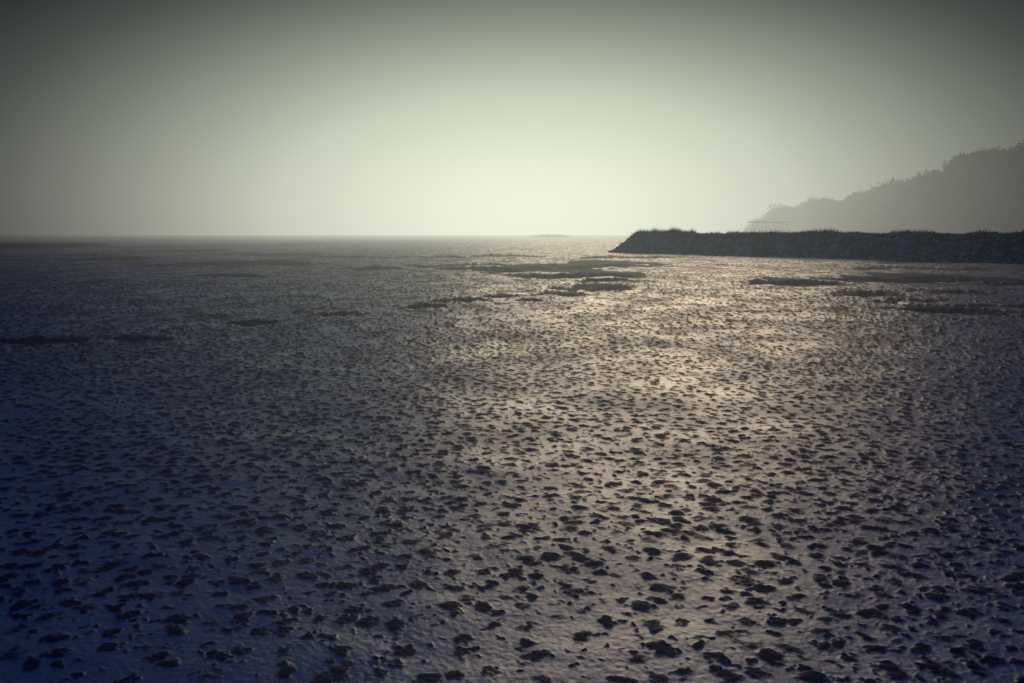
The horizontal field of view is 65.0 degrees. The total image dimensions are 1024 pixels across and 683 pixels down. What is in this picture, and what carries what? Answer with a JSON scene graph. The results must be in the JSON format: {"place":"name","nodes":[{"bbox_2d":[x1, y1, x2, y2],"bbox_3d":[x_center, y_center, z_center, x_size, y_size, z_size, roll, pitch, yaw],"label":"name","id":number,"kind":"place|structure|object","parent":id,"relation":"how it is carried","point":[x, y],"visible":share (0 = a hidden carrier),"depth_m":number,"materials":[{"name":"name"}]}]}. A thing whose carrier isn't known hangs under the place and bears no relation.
{"place":"outdoors","nodes":[
{"label":"outdoors","id":0,"kind":"place"},
{"bbox_2d":[0,235,1023,682],"bbox_3d":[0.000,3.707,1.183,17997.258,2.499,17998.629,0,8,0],"label":"mudflat ground","id":1,"kind":"structure","parent":0,"point":[400,459],"depth_m":14.16,"materials":[{"name":"soil"}]},
{"bbox_2d":[747,221,789,232],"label":"pier shelter","id":2,"kind":"object","parent":1,"relation":"on","point":[752,222],"visible":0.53,"depth_m":294.87,"materials":[{"name":"wood"}]},
{"bbox_2d":[608,231,1023,263],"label":"stone breakwater","id":3,"kind":"object","parent":1,"relation":"on","point":[952,249],"visible":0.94,"depth_m":136.15,"materials":[{"name":"grey stone"}]},
{"bbox_2d":[627,226,1023,241],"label":"grass","id":4,"kind":"structure","parent":3,"relation":"on","point":[676,231],"depth_m":146.68,"materials":[{"name":"green plant"}]},
{"bbox_2d":[0,0,1023,235],"label":"sky","id":5,"kind":"structure","parent":0,"point":[118,117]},
{"bbox_2d":[529,234,569,236],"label":"distant islet","id":6,"kind":"object","parent":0,"point":[548,235],"visible":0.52,"depth_m":1480.36,"materials":[{"name":"grey"}]},
{"bbox_2d":[761,164,1023,233],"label":"hill","id":7,"kind":"structure","parent":0,"point":[1014,212],"depth_m":491.53,"materials":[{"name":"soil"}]},
{"bbox_2d":[740,140,1023,233],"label":"forest","id":8,"kind":"object","parent":7,"relation":"on","point":[841,214],"visible":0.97,"depth_m":552.01,"materials":[{"name":"grey plant"}]}
]}

